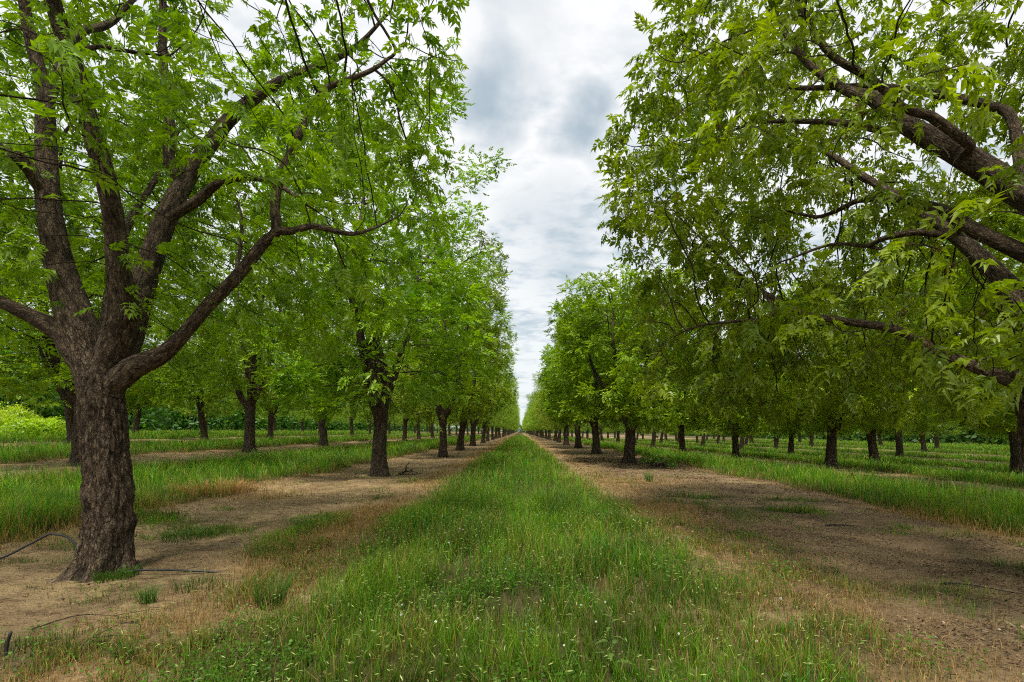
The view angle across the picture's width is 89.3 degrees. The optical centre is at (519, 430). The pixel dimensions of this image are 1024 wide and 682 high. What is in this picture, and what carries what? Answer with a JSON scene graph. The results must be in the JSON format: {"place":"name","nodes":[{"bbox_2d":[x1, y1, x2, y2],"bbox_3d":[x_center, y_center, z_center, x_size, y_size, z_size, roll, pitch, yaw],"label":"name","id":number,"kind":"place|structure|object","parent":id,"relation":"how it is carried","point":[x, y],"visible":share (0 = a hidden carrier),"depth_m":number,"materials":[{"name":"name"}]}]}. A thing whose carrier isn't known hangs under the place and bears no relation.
{"place":"outdoors","nodes":[
{"label":"outdoors","id":0,"kind":"place"},
{"bbox_2d":[0,431,1023,681],"bbox_3d":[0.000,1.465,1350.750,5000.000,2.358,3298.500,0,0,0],"label":"ground","id":1,"kind":"structure","parent":0,"point":[22,609],"depth_m":6.18,"materials":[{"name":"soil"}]},
{"bbox_2d":[4,631,12,655],"bbox_3d":[-3.747,1.570,3.795,0.036,0.204,0.048,0,0,22],"label":"pipe stub","id":2,"kind":"object","parent":1,"relation":"on","point":[7,643],"visible":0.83,"depth_m":3.79,"materials":[{"name":"plastic"}]},
{"bbox_2d":[0,401,29,414],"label":"shrub","id":3,"kind":"object","parent":1,"relation":"on","point":[9,407],"visible":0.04,"depth_m":43.00,"materials":[{"name":"green plant"}]},
{"bbox_2d":[0,404,45,431],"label":"shrub","id":4,"kind":"object","parent":1,"relation":"on","point":[10,411],"visible":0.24,"depth_m":36.47,"materials":[{"name":"green plant"}]},
{"bbox_2d":[0,414,65,437],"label":"shrub","id":5,"kind":"object","parent":1,"relation":"on","point":[31,426],"visible":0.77,"depth_m":34.15,"materials":[{"name":"green plant"}]},
{"bbox_2d":[0,533,76,558],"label":"irrigation hose","id":6,"kind":"object","parent":1,"relation":"on","point":[42,537],"visible":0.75,"depth_m":6.29,"materials":[{"name":"rubber"}]},
{"bbox_2d":[40,415,66,432],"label":"shrub","id":7,"kind":"object","parent":1,"relation":"on","point":[61,422],"visible":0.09,"depth_m":38.94,"materials":[{"name":"green plant"}]},
{"bbox_2d":[0,238,160,443],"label":"pecan tree","id":8,"kind":"object","parent":1,"relation":"on","point":[66,399],"visible":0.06,"depth_m":28.85,"materials":[{"name":"green plant"}]},
{"bbox_2d":[31,609,154,629],"bbox_3d":[-3.614,1.625,4.481,1.012,0.084,0.174,0,0,-15],"label":"fallen twig","id":9,"kind":"object","parent":1,"relation":"on","point":[80,615],"visible":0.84,"depth_m":4.47,"materials":[{"name":"brown wood"}]},
{"bbox_2d":[77,621,141,645],"bbox_3d":[-3.122,1.587,4.056,0.321,0.090,0.438,0,0,23],"label":"fallen twig","id":10,"kind":"object","parent":1,"relation":"on","point":[109,635],"visible":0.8,"depth_m":4.03,"materials":[{"name":"brown wood"}]},
{"bbox_2d":[88,563,142,583],"bbox_3d":[-4.506,1.578,5.802,0.548,0.141,0.535,0,0,0],"label":"grass clump","id":11,"kind":"object","parent":1,"relation":"on","point":[117,577],"visible":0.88,"depth_m":5.72,"materials":[{"name":"plant"}]},
{"bbox_2d":[98,632,140,661],"bbox_3d":[-2.838,1.556,3.704,0.330,0.182,0.309,0,0,0],"label":"grass clump","id":12,"kind":"object","parent":1,"relation":"on","point":[125,654],"visible":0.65,"depth_m":3.71,"materials":[{"name":"plant"}]},
{"bbox_2d":[0,13,240,466],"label":"pecan tree","id":13,"kind":"object","parent":1,"relation":"on","point":[60,368],"visible":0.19,"depth_m":16.98,"materials":[{"name":"green plant"}]},
{"bbox_2d":[94,305,191,434],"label":"pecan tree","id":14,"kind":"object","parent":1,"relation":"on","point":[136,423],"visible":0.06,"depth_m":47.99,"materials":[{"name":"green plant"}]},
{"bbox_2d":[123,582,171,604],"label":"grass clump","id":15,"kind":"object","parent":1,"relation":"on","point":[146,597],"visible":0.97,"depth_m":4.87,"materials":[{"name":"plant"}]},
{"bbox_2d":[117,569,223,574],"bbox_3d":[-4.009,1.611,5.919,1.236,0.098,0.133,0,0,-3],"label":"irrigation hose","id":16,"kind":"object","parent":1,"relation":"on","point":[183,570],"visible":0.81,"depth_m":5.91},
{"bbox_2d":[157,525,215,542],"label":"grass clump","id":17,"kind":"object","parent":1,"relation":"on","point":[181,536],"visible":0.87,"depth_m":7.95,"materials":[{"name":"plant"}]},
{"bbox_2d":[140,294,249,439],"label":"pecan tree","id":18,"kind":"object","parent":1,"relation":"on","point":[202,423],"visible":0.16,"depth_m":41.22,"materials":[{"name":"green plant"}]},
{"bbox_2d":[170,570,225,593],"bbox_3d":[-3.344,1.572,5.430,0.553,0.130,0.590,0,0,0],"label":"grass clump","id":19,"kind":"object","parent":1,"relation":"on","point":[176,587],"visible":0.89,"depth_m":5.42,"materials":[{"name":"plant"}]},
{"bbox_2d":[173,384,236,431],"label":"pecan tree","id":20,"kind":"object","parent":1,"relation":"on","point":[189,412],"visible":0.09,"depth_m":60.32,"materials":[{"name":"plant"}]},
{"bbox_2d":[162,475,259,497],"bbox_3d":[-7.662,1.347,13.032,2.654,0.416,2.527,0,0,21],"label":"dry grass clump","id":21,"kind":"object","parent":1,"relation":"on","point":[234,490],"visible":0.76,"depth_m":12.75,"materials":[{"name":"plant"}]},
{"bbox_2d":[0,339,435,431],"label":"woodland","id":22,"kind":"object","parent":1,"relation":"on","point":[155,419],"visible":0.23,"depth_m":80.50,"materials":[{"name":"green plant"}]},
{"bbox_2d":[0,0,469,582],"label":"pecan tree","id":23,"kind":"object","parent":1,"relation":"on","point":[106,362],"visible":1,"depth_m":6.06,"materials":[{"name":"green plant"}]},
{"bbox_2d":[148,191,335,452],"bbox_3d":[-15.793,-5.500,30.157,9.430,13.878,12.002,0,0,10],"label":"pecan tree","id":24,"kind":"object","parent":1,"relation":"on","point":[249,368],"visible":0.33,"depth_m":29.12,"materials":[{"name":"green plant"}]},
{"bbox_2d":[227,327,305,437],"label":"pecan tree","id":25,"kind":"object","parent":1,"relation":"on","point":[270,416],"visible":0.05,"depth_m":53.52,"materials":[{"name":"green plant"}]},
{"bbox_2d":[238,567,304,610],"bbox_3d":[-2.285,1.422,4.762,0.666,0.387,0.662,0,0,0],"label":"grass clump","id":26,"kind":"object","parent":1,"relation":"on","point":[285,587],"visible":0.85,"depth_m":4.74,"materials":[{"name":"plant"}]},
{"bbox_2d":[246,364,301,432],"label":"pecan tree","id":27,"kind":"object","parent":1,"relation":"on","point":[276,416],"visible":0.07,"depth_m":72.63,"materials":[{"name":"plant"}]},
{"bbox_2d":[280,395,313,431],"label":"pecan tree","id":28,"kind":"object","parent":1,"relation":"on","point":[302,421],"visible":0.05,"depth_m":84.94,"materials":[{"name":"plant"}]},
{"bbox_2d":[282,343,354,435],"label":"pecan tree","id":29,"kind":"object","parent":1,"relation":"on","point":[345,410],"visible":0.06,"depth_m":65.73,"materials":[{"name":"plant"}]},
{"bbox_2d":[261,268,384,445],"bbox_3d":[-15.937,-5.783,41.718,9.785,14.402,12.454,0,0,-4],"label":"pecan tree","id":30,"kind":"object","parent":1,"relation":"on","point":[323,437],"visible":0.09,"depth_m":41.37,"materials":[{"name":"green plant"}]},
{"bbox_2d":[305,406,342,422],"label":"pecan tree","id":31,"kind":"object","parent":1,"relation":"on","point":[334,418],"visible":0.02,"depth_m":98.02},
{"bbox_2d":[333,370,369,434],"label":"pecan tree","id":32,"kind":"object","parent":1,"relation":"on","point":[351,423],"visible":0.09,"depth_m":78.70,"materials":[{"name":"plant"}]},
{"bbox_2d":[339,404,363,424],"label":"pecan tree","id":33,"kind":"object","parent":1,"relation":"on","point":[360,421],"visible":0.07,"depth_m":109.63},
{"bbox_2d":[348,378,389,434],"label":"pecan tree","id":34,"kind":"object","parent":1,"relation":"on","point":[368,421],"visible":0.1,"depth_m":90.41,"materials":[{"name":"plant"}]},
{"bbox_2d":[223,46,516,476],"bbox_3d":[-4.904,-4.624,18.930,9.644,12.905,11.322,0,0,2],"label":"pecan tree","id":35,"kind":"object","parent":1,"relation":"on","point":[379,381],"visible":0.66,"depth_m":17.20,"materials":[{"name":"green plant"}]},
{"bbox_2d":[333,319,416,423],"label":"pecan tree","id":36,"kind":"object","parent":1,"relation":"on","point":[355,410],"visible":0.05,"depth_m":52.65,"materials":[{"name":"green plant"}]},
{"bbox_2d":[367,410,406,432],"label":"pecan tree","id":37,"kind":"object","parent":1,"relation":"on","point":[389,429],"visible":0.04,"depth_m":103.28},
{"bbox_2d":[388,407,402,430],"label":"pecan tree","id":38,"kind":"object","parent":1,"relation":"on","point":[396,424],"visible":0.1,"depth_m":146.72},
{"bbox_2d":[381,338,433,440],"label":"pecan tree","id":39,"kind":"object","parent":1,"relation":"on","point":[405,421],"visible":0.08,"depth_m":66.03,"materials":[{"name":"plant"}]},
{"bbox_2d":[398,463,417,474],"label":"fallen branch","id":40,"kind":"object","parent":1,"relation":"on","point":[403,472],"visible":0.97,"depth_m":19.59,"materials":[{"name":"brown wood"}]},
{"bbox_2d":[396,377,436,438],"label":"pecan tree","id":41,"kind":"object","parent":1,"relation":"on","point":[418,430],"visible":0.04,"depth_m":78.32,"materials":[{"name":"plant"}]},
{"bbox_2d":[420,411,451,437],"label":"pecan tree","id":42,"kind":"object","parent":1,"relation":"on","point":[431,425],"visible":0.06,"depth_m":91.03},
{"bbox_2d":[360,229,512,457],"bbox_3d":[-5.082,-4.926,32.527,9.358,13.495,11.770,0,0,-1],"label":"pecan tree","id":43,"kind":"object","parent":1,"relation":"on","point":[442,415],"visible":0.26,"depth_m":32.00,"materials":[{"name":"green plant"}]},
{"bbox_2d":[435,417,459,435],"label":"pecan tree","id":44,"kind":"object","parent":1,"relation":"on","point":[449,431],"visible":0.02,"depth_m":115.63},
{"bbox_2d":[410,274,518,450],"bbox_3d":[-4.877,-5.290,44.117,9.706,14.285,12.353,0,0,-11],"label":"pecan tree","id":45,"kind":"object","parent":1,"relation":"on","point":[460,438],"visible":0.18,"depth_m":43.25,"materials":[{"name":"green plant"}]},
{"bbox_2d":[431,324,518,445],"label":"pecan tree","id":46,"kind":"object","parent":1,"relation":"on","point":[473,423],"visible":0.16,"depth_m":56.98,"materials":[{"name":"green plant"}]},
{"bbox_2d":[453,343,516,442],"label":"pecan tree","id":47,"kind":"object","parent":1,"relation":"on","point":[484,430],"visible":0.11,"depth_m":69.69,"materials":[{"name":"plant"}]},
{"bbox_2d":[468,361,514,440],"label":"pecan tree","id":48,"kind":"object","parent":1,"relation":"on","point":[487,436],"visible":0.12,"depth_m":82.29,"materials":[{"name":"plant"}]},
{"bbox_2d":[0,472,988,681],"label":"weeds","id":49,"kind":"object","parent":1,"relation":"on","point":[240,649],"visible":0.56,"depth_m":4.75,"materials":[{"name":"green plant"}]},
{"bbox_2d":[480,374,519,439],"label":"pecan tree","id":50,"kind":"object","parent":1,"relation":"on","point":[492,433],"visible":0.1,"depth_m":94.64,"materials":[{"name":"plant"}]},
{"bbox_2d":[494,376,517,438],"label":"pecan tree","id":51,"kind":"object","parent":1,"relation":"on","point":[495,436],"visible":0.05,"depth_m":107.22,"materials":[{"name":"plant"}]},
{"bbox_2d":[494,383,518,437],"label":"pecan tree","id":52,"kind":"object","parent":1,"relation":"on","point":[498,434],"visible":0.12,"depth_m":119.99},
{"bbox_2d":[499,388,519,437],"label":"pecan tree","id":53,"kind":"object","parent":1,"relation":"on","point":[512,414],"visible":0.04,"depth_m":132.22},
{"bbox_2d":[501,392,518,436],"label":"pecan tree","id":54,"kind":"object","parent":1,"relation":"on","point":[509,423],"visible":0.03,"depth_m":145.84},
{"bbox_2d":[500,401,519,435],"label":"pecan tree","id":55,"kind":"object","parent":1,"relation":"on","point":[505,428],"visible":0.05,"depth_m":170.86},
{"bbox_2d":[0,428,1023,681],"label":"grass","id":56,"kind":"structure","parent":1,"relation":"on","point":[18,500],"depth_m":6.06,"materials":[{"name":"plant"}]},
{"bbox_2d":[342,509,781,646],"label":"seed puffs","id":57,"kind":"object","parent":56,"relation":"on","point":[435,621],"visible":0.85,"depth_m":4.22,"materials":[{"name":"white plant"}]},
{"bbox_2d":[0,434,1023,681],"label":"dry grass","id":58,"kind":"structure","parent":1,"relation":"on","point":[366,514],"depth_m":6.01,"materials":[{"name":"plant"}]},
{"bbox_2d":[520,608,534,642],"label":"weed plant","id":59,"kind":"object","parent":1,"relation":"on","point":[528,626],"visible":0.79,"depth_m":3.75,"materials":[{"name":"green plant"}]},
{"bbox_2d":[524,405,538,435],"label":"pecan tree","id":60,"kind":"object","parent":1,"relation":"on","point":[528,421],"visible":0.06,"depth_m":153.82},
{"bbox_2d":[527,404,540,436],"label":"pecan tree","id":61,"kind":"object","parent":1,"relation":"on","point":[531,425],"visible":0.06,"depth_m":142.48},
{"bbox_2d":[527,400,541,437],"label":"pecan tree","id":62,"kind":"object","parent":1,"relation":"on","point":[531,424],"visible":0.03,"depth_m":130.70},
{"bbox_2d":[526,392,544,437],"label":"pecan tree","id":63,"kind":"object","parent":1,"relation":"on","point":[528,395],"visible":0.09,"depth_m":119.40,"materials":[{"name":"plant"}]},
{"bbox_2d":[528,392,547,438],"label":"pecan tree","id":64,"kind":"object","parent":1,"relation":"on","point":[546,436],"visible":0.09,"depth_m":107.01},
{"bbox_2d":[529,390,551,439],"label":"pecan tree","id":65,"kind":"object","parent":1,"relation":"on","point":[542,429],"visible":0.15,"depth_m":95.12,"materials":[{"name":"plant"}]},
{"bbox_2d":[531,373,571,442],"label":"pecan tree","id":66,"kind":"object","parent":1,"relation":"on","point":[559,436],"visible":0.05,"depth_m":71.55,"materials":[{"name":"plant"}]},
{"bbox_2d":[528,379,574,440],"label":"pecan tree","id":67,"kind":"object","parent":1,"relation":"on","point":[555,436],"visible":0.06,"depth_m":83.20,"materials":[{"name":"plant"}]},
{"bbox_2d":[532,365,584,444],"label":"pecan tree","id":68,"kind":"object","parent":1,"relation":"on","point":[566,438],"visible":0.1,"depth_m":59.83,"materials":[{"name":"plant"}]},
{"bbox_2d":[536,343,599,448],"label":"pecan tree","id":69,"kind":"object","parent":1,"relation":"on","point":[578,444],"visible":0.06,"depth_m":49.03,"materials":[{"name":"green plant"}]},
{"bbox_2d":[572,426,585,438],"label":"pecan tree","id":70,"kind":"object","parent":1,"relation":"on","point":[582,431],"visible":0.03,"depth_m":131.72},
{"bbox_2d":[574,424,591,439],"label":"pecan tree","id":71,"kind":"object","parent":1,"relation":"on","point":[587,432],"visible":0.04,"depth_m":119.72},
{"bbox_2d":[539,299,643,453],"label":"pecan tree","id":72,"kind":"object","parent":1,"relation":"on","point":[568,417],"visible":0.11,"depth_m":36.00,"materials":[{"name":"green plant"}]},
{"bbox_2d":[586,421,611,440],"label":"pecan tree","id":73,"kind":"object","parent":1,"relation":"on","point":[600,430],"visible":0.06,"depth_m":96.70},
{"bbox_2d":[598,422,624,442],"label":"pecan tree","id":74,"kind":"object","parent":1,"relation":"on","point":[618,436],"visible":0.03,"depth_m":84.35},
{"bbox_2d":[607,418,622,438],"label":"pecan tree","id":75,"kind":"object","parent":1,"relation":"on","point":[614,431],"visible":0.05,"depth_m":143.40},
{"bbox_2d":[595,611,635,671],"bbox_3d":[0.607,1.402,3.413,0.247,0.432,0.213,0,0,-20],"label":"weed plant","id":76,"kind":"object","parent":1,"relation":"on","point":[613,642],"visible":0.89,"depth_m":3.42,"materials":[{"name":"green plant"}]},
{"bbox_2d":[614,421,651,444],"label":"pecan tree","id":77,"kind":"object","parent":1,"relation":"on","point":[620,427],"visible":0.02,"depth_m":73.68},
{"bbox_2d":[552,254,724,463],"bbox_3d":[5.294,-2.987,25.627,7.559,9.520,10.393,0,0,-11],"label":"pecan tree","id":78,"kind":"object","parent":1,"relation":"on","point":[616,396],"visible":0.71,"depth_m":24.25,"materials":[{"name":"green plant"}]},
{"bbox_2d":[643,470,657,481],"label":"grass clump","id":79,"kind":"object","parent":1,"relation":"on","point":[649,475],"visible":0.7,"depth_m":16.72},
{"bbox_2d":[635,372,673,447],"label":"pecan tree","id":80,"kind":"object","parent":1,"relation":"on","point":[653,441],"visible":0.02,"depth_m":61.56,"materials":[{"name":"plant"}]},
{"bbox_2d":[639,451,677,468],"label":"clump","id":81,"kind":"object","parent":1,"relation":"on","point":[657,461],"visible":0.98,"depth_m":23.07,"materials":[{"name":"green plant"}]},
{"bbox_2d":[657,429,673,442],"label":"pecan tree","id":82,"kind":"object","parent":1,"relation":"on","point":[661,438],"visible":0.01,"depth_m":96.65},
{"bbox_2d":[661,427,694,444],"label":"pecan tree","id":83,"kind":"object","parent":1,"relation":"on","point":[675,433],"visible":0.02,"depth_m":85.58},
{"bbox_2d":[648,340,720,450],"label":"pecan tree","id":84,"kind":"object","parent":1,"relation":"on","point":[682,446],"visible":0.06,"depth_m":49.79,"materials":[{"name":"green plant"}]},
{"bbox_2d":[684,428,711,442],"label":"pecan tree","id":85,"kind":"object","parent":1,"relation":"on","point":[697,440],"visible":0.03,"depth_m":107.87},
{"bbox_2d":[685,416,723,447],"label":"pecan tree","id":86,"kind":"object","parent":1,"relation":"on","point":[703,436],"visible":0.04,"depth_m":72.90,"materials":[{"name":"plant"}]},
{"bbox_2d":[706,425,728,444],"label":"pecan tree","id":87,"kind":"object","parent":1,"relation":"on","point":[718,438],"visible":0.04,"depth_m":96.05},
{"bbox_2d":[436,422,1009,445],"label":"distant treeline","id":88,"kind":"object","parent":1,"relation":"on","point":[963,437],"visible":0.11,"depth_m":103.18,"materials":[{"name":"green plant"}]},
{"bbox_2d":[715,402,763,449],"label":"pecan tree","id":89,"kind":"object","parent":1,"relation":"on","point":[741,444],"visible":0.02,"depth_m":61.69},
{"bbox_2d":[680,333,802,457],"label":"pecan tree","id":90,"kind":"object","parent":1,"relation":"on","point":[734,429],"visible":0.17,"depth_m":37.44,"materials":[{"name":"green plant"}]},
{"bbox_2d":[732,421,761,446],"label":"pecan tree","id":91,"kind":"object","parent":1,"relation":"on","point":[746,440],"visible":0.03,"depth_m":84.53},
{"bbox_2d":[752,413,799,448],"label":"pecan tree","id":92,"kind":"object","parent":1,"relation":"on","point":[776,434],"visible":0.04,"depth_m":72.80,"materials":[{"name":"plant"}]},
{"bbox_2d":[752,353,826,453],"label":"pecan tree","id":93,"kind":"object","parent":1,"relation":"on","point":[791,442],"visible":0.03,"depth_m":49.62,"materials":[{"name":"green plant"}]},
{"bbox_2d":[786,426,805,442],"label":"pecan tree","id":94,"kind":"object","parent":1,"relation":"on","point":[799,439],"depth_m":106.56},
{"bbox_2d":[590,0,1023,459],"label":"pecan tree","id":95,"kind":"object","parent":1,"relation":"on","point":[723,85],"visible":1,"depth_m":7.51,"materials":[{"name":"green plant"}]},
{"bbox_2d":[801,424,825,446],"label":"pecan tree","id":96,"kind":"object","parent":1,"relation":"on","point":[811,443],"visible":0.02,"depth_m":83.80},
{"bbox_2d":[802,415,861,438],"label":"pecan tree","id":97,"kind":"object","parent":1,"relation":"on","point":[843,433],"visible":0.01,"depth_m":59.92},
{"bbox_2d":[825,524,854,525],"bbox_3d":[5.579,1.646,9.043,0.468,0.053,0.040,0,0,14],"label":"fallen stick","id":98,"kind":"object","parent":1,"relation":"on","point":[837,525],"visible":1,"depth_m":9.05,"materials":[{"name":"brown wood"}]},
{"bbox_2d":[755,262,927,468],"bbox_3d":[16.358,-2.871,27.469,7.704,10.036,10.524,0,0,3],"label":"pecan tree","id":99,"kind":"object","parent":1,"relation":"on","point":[834,419],"visible":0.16,"depth_m":26.02,"materials":[{"name":"green plant"}]},
{"bbox_2d":[857,427,905,445],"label":"pecan tree","id":100,"kind":"object","parent":1,"relation":"on","point":[880,442],"visible":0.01,"depth_m":83.29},
{"bbox_2d":[813,316,953,463],"bbox_3d":[26.300,-2.821,38.783,8.459,10.797,11.497,0,0,2],"label":"pecan tree","id":101,"kind":"object","parent":1,"relation":"on","point":[872,444],"visible":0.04,"depth_m":38.07,"materials":[{"name":"green plant"}]},
{"bbox_2d":[876,401,954,457],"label":"pecan tree","id":102,"kind":"object","parent":1,"relation":"on","point":[899,446],"visible":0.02,"depth_m":48.71,"materials":[{"name":"green plant"}]},
{"bbox_2d":[902,419,968,452],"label":"pecan tree","id":103,"kind":"object","parent":1,"relation":"on","point":[922,440],"visible":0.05,"depth_m":60.39,"materials":[{"name":"plant"}]},
{"bbox_2d":[907,416,971,448],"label":"pecan tree","id":104,"kind":"object","parent":1,"relation":"on","point":[936,443],"visible":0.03,"depth_m":71.46,"materials":[{"name":"plant"}]},
{"bbox_2d":[881,179,1023,432],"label":"pecan tree","id":105,"kind":"object","parent":1,"relation":"on","point":[1011,418],"visible":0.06,"depth_m":16.08,"materials":[{"name":"green plant"}]},
{"bbox_2d":[921,263,1023,476],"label":"pecan tree","id":106,"kind":"object","parent":1,"relation":"on","point":[1016,459],"visible":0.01,"depth_m":26.85,"materials":[{"name":"green plant"}]},
{"bbox_2d":[942,415,1008,440],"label":"pecan tree","id":107,"kind":"object","parent":1,"relation":"on","point":[1000,434],"visible":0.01,"depth_m":38.68,"materials":[{"name":"green plant"}]},
{"bbox_2d":[941,582,1023,594],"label":"fallen stick","id":108,"kind":"object","parent":1,"relation":"on","point":[978,586],"visible":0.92,"depth_m":5.46,"materials":[{"name":"brown wood"}]},
{"bbox_2d":[976,428,1005,440],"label":"pecan tree","id":109,"kind":"object","parent":1,"relation":"on","point":[998,436],"depth_m":50.55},
{"bbox_2d":[0,0,1023,430],"label":"sky","id":110,"kind":"structure","parent":0,"point":[544,78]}
]}

